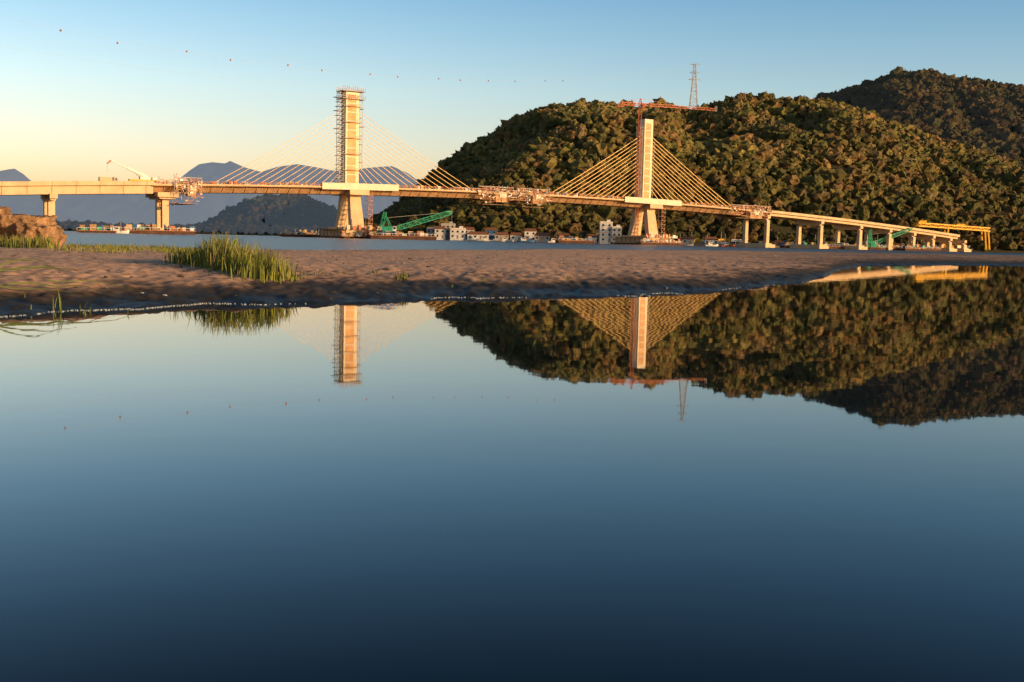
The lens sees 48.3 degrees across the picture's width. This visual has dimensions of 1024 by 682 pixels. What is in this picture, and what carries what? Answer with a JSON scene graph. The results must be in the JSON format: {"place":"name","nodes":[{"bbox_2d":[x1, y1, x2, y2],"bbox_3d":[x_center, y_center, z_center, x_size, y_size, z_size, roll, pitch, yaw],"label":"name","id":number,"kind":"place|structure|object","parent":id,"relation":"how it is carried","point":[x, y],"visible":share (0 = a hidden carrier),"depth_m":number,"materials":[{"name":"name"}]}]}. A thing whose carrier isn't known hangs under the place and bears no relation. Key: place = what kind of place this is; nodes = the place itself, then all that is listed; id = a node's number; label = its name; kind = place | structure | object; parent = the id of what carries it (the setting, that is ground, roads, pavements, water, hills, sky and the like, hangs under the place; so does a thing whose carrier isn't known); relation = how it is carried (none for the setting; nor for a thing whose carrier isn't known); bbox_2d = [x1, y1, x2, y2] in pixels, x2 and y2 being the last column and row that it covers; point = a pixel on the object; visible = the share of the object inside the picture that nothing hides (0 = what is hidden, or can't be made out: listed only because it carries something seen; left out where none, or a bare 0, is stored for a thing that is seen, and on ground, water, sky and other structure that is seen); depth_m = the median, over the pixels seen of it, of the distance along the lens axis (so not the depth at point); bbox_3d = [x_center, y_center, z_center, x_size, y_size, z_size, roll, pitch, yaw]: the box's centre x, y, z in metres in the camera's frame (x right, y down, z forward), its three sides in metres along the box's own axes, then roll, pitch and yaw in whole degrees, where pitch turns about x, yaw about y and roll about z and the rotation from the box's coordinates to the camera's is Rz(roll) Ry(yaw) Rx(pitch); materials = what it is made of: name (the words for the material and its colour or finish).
{"place":"outdoors","nodes":[
{"label":"outdoors","id":0,"kind":"place"},
{"bbox_2d":[0,169,30,180],"bbox_3d":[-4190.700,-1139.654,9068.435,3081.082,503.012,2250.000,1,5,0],"label":"distant peak","id":1,"kind":"structure","parent":0,"point":[11,175],"depth_m":8985.86,"materials":[{"name":"blue stone"}]},
{"bbox_2d":[0,233,197,253],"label":"dune grass","id":2,"kind":"structure","parent":0,"point":[21,242],"depth_m":22.69,"materials":[{"name":"green plant"}]},
{"bbox_2d":[62,228,292,235],"bbox_3d":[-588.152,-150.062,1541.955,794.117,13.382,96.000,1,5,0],"label":"shore","id":3,"kind":"structure","parent":0,"point":[242,233],"depth_m":1501.26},
{"bbox_2d":[55,219,329,234],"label":"shore trees","id":4,"kind":"object","parent":3,"relation":"on","point":[233,228],"visible":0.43,"depth_m":1510.43,"materials":[{"name":"green plant"}]},
{"bbox_2d":[0,161,418,224],"bbox_3d":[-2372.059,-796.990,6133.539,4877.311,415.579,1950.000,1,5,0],"label":"distant mountains","id":5,"kind":"structure","parent":0,"point":[113,209],"depth_m":5677.44,"materials":[{"name":"blue stone"}]},
{"bbox_2d":[0,231,1023,681],"bbox_3d":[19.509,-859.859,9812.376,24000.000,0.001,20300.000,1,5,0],"label":"river water","id":6,"kind":"structure","parent":0,"point":[818,479],"depth_m":2.83,"materials":[{"name":"blue liquid"}]},
{"bbox_2d":[77,224,115,232],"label":"work barge","id":7,"kind":"object","parent":6,"relation":"on","point":[95,229],"visible":0.95,"depth_m":435.04,"materials":[{"name":"metal"}]},
{"bbox_2d":[112,226,128,233],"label":"fishing boat","id":8,"kind":"object","parent":6,"relation":"on","point":[116,229],"visible":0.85,"depth_m":437.56,"materials":[{"name":"white paint"}]},
{"bbox_2d":[120,224,148,233],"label":"work barge","id":9,"kind":"object","parent":6,"relation":"on","point":[129,228],"visible":0.5,"depth_m":466.99,"materials":[{"name":"metal"}]},
{"bbox_2d":[137,224,195,234],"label":"work barge","id":10,"kind":"object","parent":6,"relation":"on","point":[152,229],"visible":0.99,"depth_m":450.09,"materials":[{"name":"metal"}]},
{"bbox_2d":[280,229,319,236],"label":"work barge","id":11,"kind":"object","parent":6,"relation":"on","point":[300,233],"visible":0.76,"depth_m":568.43,"materials":[{"name":"metal"}]},
{"bbox_2d":[317,191,380,237],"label":"pylon work platform","id":12,"kind":"structure","parent":6,"relation":"in","point":[360,233],"depth_m":536.17,"materials":[{"name":"metal"}]},
{"bbox_2d":[366,212,389,238],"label":"pile driving rig","id":13,"kind":"object","parent":6,"relation":"in","point":[369,236],"visible":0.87,"depth_m":529.44,"materials":[{"name":"green paint"}]},
{"bbox_2d":[371,230,436,239],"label":"crane barge","id":14,"kind":"object","parent":6,"relation":"on","point":[418,235],"visible":0.98,"depth_m":523.81,"materials":[{"name":"metal"}]},
{"bbox_2d":[379,211,451,234],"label":"crawler crane","id":15,"kind":"object","parent":14,"relation":"on","point":[387,229],"visible":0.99,"depth_m":529.33,"materials":[{"name":"metal"}]},
{"bbox_2d":[0,270,837,316],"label":"shore foam","id":16,"kind":"object","parent":6,"relation":"on","point":[280,303],"visible":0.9,"depth_m":9.80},
{"bbox_2d":[427,229,434,235],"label":"walls","id":17,"kind":"structure","parent":6,"relation":"in","point":[430,233],"depth_m":762.64,"materials":[{"name":"paint"}]},
{"bbox_2d":[435,229,445,239],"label":"walls","id":18,"kind":"structure","parent":6,"relation":"in","point":[439,233],"depth_m":755.34,"materials":[{"name":"white paint"}]},
{"bbox_2d":[434,226,445,228],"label":"roof","id":19,"kind":"structure","parent":18,"relation":"on","point":[440,227],"depth_m":756.53,"materials":[{"name":"tile"}]},
{"bbox_2d":[441,225,454,239],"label":"walls","id":20,"kind":"structure","parent":6,"relation":"in","point":[449,230],"depth_m":760.51,"materials":[{"name":"paint"}]},
{"bbox_2d":[441,222,454,224],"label":"roof","id":21,"kind":"structure","parent":20,"relation":"on","point":[450,223],"depth_m":760.16,"materials":[{"name":"concrete"}]},
{"bbox_2d":[450,229,465,240],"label":"walls","id":22,"kind":"structure","parent":6,"relation":"in","point":[459,234],"depth_m":752.83,"materials":[{"name":"white paint"}]},
{"bbox_2d":[464,236,477,240],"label":"fishing boat","id":23,"kind":"object","parent":6,"relation":"on","point":[469,238],"visible":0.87,"depth_m":701.30,"materials":[{"name":"white paint"}]},
{"bbox_2d":[467,234,488,239],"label":"walls","id":24,"kind":"structure","parent":6,"relation":"in","point":[477,236],"depth_m":751.41,"materials":[{"name":"white paint"}]},
{"bbox_2d":[467,231,488,234],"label":"roof","id":25,"kind":"structure","parent":24,"relation":"on","point":[477,232],"depth_m":752.30,"materials":[{"name":"tile"}]},
{"bbox_2d":[0,92,970,251],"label":"cable stayed bridge","id":26,"kind":"structure","parent":6,"relation":"on","point":[351,190],"depth_m":560.68,"materials":[{"name":"concrete"}]},
{"bbox_2d":[98,177,117,180],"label":"site truck","id":27,"kind":"object","parent":26,"relation":"on","point":[107,178],"visible":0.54,"depth_m":480.92,"materials":[{"name":"metal"}]},
{"bbox_2d":[107,160,156,181],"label":"mobile crane","id":28,"kind":"object","parent":26,"relation":"on","point":[144,177],"visible":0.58,"depth_m":487.97,"materials":[{"name":"white paint"}]},
{"bbox_2d":[161,173,203,205],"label":"form traveller","id":29,"kind":"object","parent":26,"relation":"on","point":[190,190],"visible":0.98,"depth_m":495.50,"materials":[{"name":"metal"}]},
{"bbox_2d":[333,89,344,182],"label":"scaffold tower","id":30,"kind":"structure","parent":26,"relation":"on","point":[339,124],"depth_m":542.62,"materials":[{"name":"metal"}]},
{"bbox_2d":[336,85,365,170],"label":"climbing platform","id":31,"kind":"structure","parent":26,"relation":"attached to","point":[349,89],"depth_m":542.24,"materials":[{"name":"metal"}]},
{"bbox_2d":[358,89,363,171],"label":"scaffold tower","id":32,"kind":"structure","parent":26,"relation":"on","point":[360,124],"depth_m":546.85,"materials":[{"name":"metal"}]},
{"bbox_2d":[156,180,769,211],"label":"construction materials","id":33,"kind":"object","parent":26,"relation":"on","point":[433,187],"visible":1,"depth_m":562.43,"materials":[{"name":"concrete"}]},
{"bbox_2d":[455,184,517,205],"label":"form traveller","id":34,"kind":"object","parent":26,"relation":"on","point":[498,196],"visible":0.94,"depth_m":580.21,"materials":[{"name":"metal"}]},
{"bbox_2d":[494,185,550,207],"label":"form traveller","id":35,"kind":"object","parent":26,"relation":"on","point":[535,199],"visible":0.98,"depth_m":592.21,"materials":[{"name":"metal"}]},
{"bbox_2d":[634,127,642,196],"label":"scaffold tower","id":36,"kind":"structure","parent":26,"relation":"on","point":[639,159],"depth_m":639.57,"materials":[{"name":"metal"}]},
{"bbox_2d":[707,204,771,218],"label":"form traveller","id":37,"kind":"object","parent":26,"relation":"on","point":[755,214],"visible":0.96,"depth_m":676.02,"materials":[{"name":"metal"}]},
{"bbox_2d":[478,237,494,240],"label":"fishing boat","id":38,"kind":"object","parent":6,"relation":"on","point":[484,238],"visible":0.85,"depth_m":686.38,"materials":[{"name":"white paint"}]},
{"bbox_2d":[485,230,496,239],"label":"walls","id":39,"kind":"structure","parent":6,"relation":"in","point":[491,234],"depth_m":763.17,"materials":[{"name":"blue paint"}]},
{"bbox_2d":[485,227,497,230],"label":"roof","id":40,"kind":"structure","parent":39,"relation":"on","point":[490,228],"depth_m":764.88,"materials":[{"name":"tile"}]},
{"bbox_2d":[495,235,508,240],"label":"walls","id":41,"kind":"structure","parent":6,"relation":"in","point":[498,238],"depth_m":753.44,"materials":[{"name":"white paint"}]},
{"bbox_2d":[494,232,508,234],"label":"roof","id":42,"kind":"structure","parent":41,"relation":"on","point":[501,233],"depth_m":754.69,"materials":[{"name":"tile"}]},
{"bbox_2d":[499,237,512,241],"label":"fishing boat","id":43,"kind":"object","parent":6,"relation":"on","point":[504,239],"visible":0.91,"depth_m":696.41,"materials":[{"name":"white paint"}]},
{"bbox_2d":[510,235,521,241],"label":"walls","id":44,"kind":"structure","parent":6,"relation":"in","point":[515,239],"depth_m":759.40,"materials":[{"name":"white paint"}]},
{"bbox_2d":[510,232,522,235],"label":"roof","id":45,"kind":"structure","parent":44,"relation":"on","point":[514,233],"depth_m":761.11,"materials":[{"name":"tile"}]},
{"bbox_2d":[517,237,534,241],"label":"fishing boat","id":46,"kind":"object","parent":6,"relation":"on","point":[523,239],"visible":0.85,"depth_m":691.28,"materials":[{"name":"blue paint"}]},
{"bbox_2d":[524,231,536,240],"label":"walls","id":47,"kind":"structure","parent":6,"relation":"in","point":[530,236],"depth_m":765.23,"materials":[{"name":"white paint"}]},
{"bbox_2d":[524,228,536,230],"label":"roof","id":48,"kind":"structure","parent":47,"relation":"on","point":[530,229],"depth_m":766.76,"materials":[{"name":"tile"}]},
{"bbox_2d":[534,236,549,241],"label":"walls","id":49,"kind":"structure","parent":6,"relation":"in","point":[540,240],"depth_m":749.01,"materials":[{"name":"white paint"}]},
{"bbox_2d":[534,232,549,235],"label":"roof","id":50,"kind":"structure","parent":49,"relation":"on","point":[541,234],"depth_m":750.14,"materials":[{"name":"tile"}]},
{"bbox_2d":[555,235,594,243],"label":"work barge","id":51,"kind":"object","parent":6,"relation":"on","point":[570,239],"visible":0.98,"depth_m":619.42,"materials":[{"name":"metal"}]},
{"bbox_2d":[599,223,612,243],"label":"walls","id":52,"kind":"structure","parent":6,"relation":"in","point":[606,232],"depth_m":728.19,"materials":[{"name":"white paint"}]},
{"bbox_2d":[599,224,610,240],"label":"windows","id":53,"kind":"structure","parent":52,"relation":"attached to","point":[603,230],"depth_m":728.05,"materials":[{"name":"black glass"}]},
{"bbox_2d":[612,228,621,241],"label":"walls","id":54,"kind":"structure","parent":6,"relation":"in","point":[616,232],"depth_m":726.59,"materials":[{"name":"white paint"}]},
{"bbox_2d":[610,206,677,244],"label":"pylon work platform","id":55,"kind":"structure","parent":6,"relation":"in","point":[646,236],"depth_m":636.17,"materials":[{"name":"metal"}]},
{"bbox_2d":[618,98,716,236],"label":"tower crane","id":56,"kind":"object","parent":55,"relation":"on","point":[640,103],"visible":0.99,"depth_m":635.00,"materials":[{"name":"red paint"}]},
{"bbox_2d":[636,238,682,245],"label":"work barge","id":57,"kind":"object","parent":6,"relation":"on","point":[644,241],"visible":0.99,"depth_m":622.15,"materials":[{"name":"metal"}]},
{"bbox_2d":[680,239,693,245],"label":"walls","id":58,"kind":"structure","parent":6,"relation":"in","point":[687,243],"depth_m":753.49,"materials":[{"name":"white paint"}]},
{"bbox_2d":[680,236,693,238],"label":"roof","id":59,"kind":"structure","parent":58,"relation":"on","point":[686,237],"depth_m":755.01,"materials":[{"name":"ceramic"}]},
{"bbox_2d":[704,240,717,243],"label":"walls","id":60,"kind":"structure","parent":6,"relation":"in","point":[713,241],"depth_m":777.79,"materials":[{"name":"white paint"}]},
{"bbox_2d":[703,237,718,239],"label":"roof","id":61,"kind":"structure","parent":60,"relation":"on","point":[710,238],"depth_m":779.11,"materials":[{"name":"ceramic"}]},
{"bbox_2d":[720,241,734,246],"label":"fishing boat","id":62,"kind":"object","parent":6,"relation":"on","point":[726,244],"visible":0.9,"depth_m":696.47,"materials":[{"name":"red paint"}]},
{"bbox_2d":[779,242,812,247],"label":"work barge","id":63,"kind":"object","parent":6,"relation":"on","point":[786,245],"visible":0.48,"depth_m":728.34,"materials":[{"name":"metal"}]},
{"bbox_2d":[824,242,862,248],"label":"work barge","id":64,"kind":"object","parent":6,"relation":"on","point":[839,246],"visible":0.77,"depth_m":734.94,"materials":[{"name":"metal"}]},
{"bbox_2d":[867,230,878,249],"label":"pile driving rig","id":65,"kind":"object","parent":6,"relation":"in","point":[872,246],"visible":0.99,"depth_m":730.69,"materials":[{"name":"green paint"}]},
{"bbox_2d":[863,244,906,249],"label":"crane barge","id":66,"kind":"object","parent":6,"relation":"on","point":[882,247],"visible":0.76,"depth_m":741.20,"materials":[{"name":"metal"}]},
{"bbox_2d":[864,228,911,244],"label":"crawler crane","id":67,"kind":"object","parent":66,"relation":"on","point":[893,236],"visible":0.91,"depth_m":746.47,"materials":[{"name":"metal"}]},
{"bbox_2d":[899,245,941,250],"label":"work barge","id":68,"kind":"object","parent":6,"relation":"on","point":[917,248],"visible":0.98,"depth_m":738.93,"materials":[{"name":"metal"}]},
{"bbox_2d":[0,245,1023,315],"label":"sandbar","id":69,"kind":"structure","parent":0,"point":[615,273],"depth_m":14.71,"materials":[{"name":"brown sand"}]},
{"bbox_2d":[0,206,67,246],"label":"eroded earth mound","id":70,"kind":"object","parent":69,"relation":"on","point":[25,225],"visible":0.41,"depth_m":26.32,"materials":[{"name":"brown soil"}]},
{"bbox_2d":[0,258,132,314],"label":"reeds","id":71,"kind":"object","parent":69,"relation":"attached to","point":[31,267],"visible":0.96,"depth_m":9.35,"materials":[{"name":"green plant"}]},
{"bbox_2d":[161,231,299,282],"bbox_3d":[-3.260,-1.018,13.293,1.201,0.576,3.971,-1,6,-28],"label":"grass clump","id":72,"kind":"object","parent":69,"relation":"on","point":[232,259],"visible":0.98,"depth_m":12.91,"materials":[{"name":"green plant"}]},
{"bbox_2d":[0,248,766,298],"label":"pebbles","id":73,"kind":"object","parent":69,"relation":"on","point":[181,276],"visible":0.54,"depth_m":16.45,"materials":[{"name":"grey stone"}]},
{"bbox_2d":[284,269,691,289],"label":"grass sprouts","id":74,"kind":"object","parent":69,"relation":"on","point":[402,275],"depth_m":13.45,"materials":[{"name":"green plant"}]},
{"bbox_2d":[0,0,1023,183],"label":"sky","id":75,"kind":"structure","parent":0,"point":[63,117],"materials":[{"name":"blue"}]},
{"bbox_2d":[556,233,569,236],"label":"roof","id":76,"kind":"structure","parent":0,"point":[563,234],"depth_m":755.15,"materials":[{"name":"ceramic"}]},
{"bbox_2d":[364,90,1023,252],"bbox_3d":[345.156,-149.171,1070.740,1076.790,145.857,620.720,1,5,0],"label":"hill terrain","id":77,"kind":"structure","parent":0,"point":[783,228],"depth_m":836.10,"materials":[{"name":"green plant"}]},
{"bbox_2d":[688,62,699,110],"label":"transmission tower","id":78,"kind":"structure","parent":77,"relation":"on","point":[690,101],"depth_m":1062.06,"materials":[{"name":"metal"}]},
{"bbox_2d":[13,19,668,89],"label":"power line","id":79,"kind":"object","parent":78,"relation":"attached to","point":[288,65],"visible":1,"depth_m":575.87,"materials":[{"name":"red paint"}]},
{"bbox_2d":[957,245,987,249],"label":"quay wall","id":80,"kind":"structure","parent":77,"relation":"on","point":[959,246],"depth_m":823.17,"materials":[{"name":"concrete"}]},
{"bbox_2d":[694,243,779,247],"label":"gravel bank","id":81,"kind":"structure","parent":0,"point":[704,244],"depth_m":773.06,"materials":[{"name":"brown gravel"}]},
{"bbox_2d":[731,239,741,242],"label":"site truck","id":82,"kind":"object","parent":81,"relation":"on","point":[734,240],"visible":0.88,"depth_m":784.96,"materials":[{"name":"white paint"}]},
{"bbox_2d":[677,232,953,247],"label":"building supplies","id":83,"kind":"object","parent":81,"relation":"on","point":[774,243],"visible":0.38,"depth_m":788.56,"materials":[{"name":"brown paint"}]},
{"bbox_2d":[913,220,990,249],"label":"launching gantry","id":84,"kind":"object","parent":81,"relation":"on","point":[922,223],"visible":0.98,"depth_m":808.27,"materials":[{"name":"yellow metal"}]},
{"bbox_2d":[815,66,1023,164],"bbox_3d":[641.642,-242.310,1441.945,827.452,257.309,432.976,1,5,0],"label":"hillside forest","id":85,"kind":"object","parent":0,"point":[996,108],"visible":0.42,"depth_m":1439.04,"materials":[{"name":"green plant"}]},
{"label":"far hill terrain","id":86,"kind":"structure","parent":0,"visible":0},
{"bbox_2d":[198,194,336,227],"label":"hillside forest","id":87,"kind":"object","parent":86,"relation":"on","point":[300,210],"visible":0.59,"depth_m":1981.06,"materials":[{"name":"green plant"}]}
]}

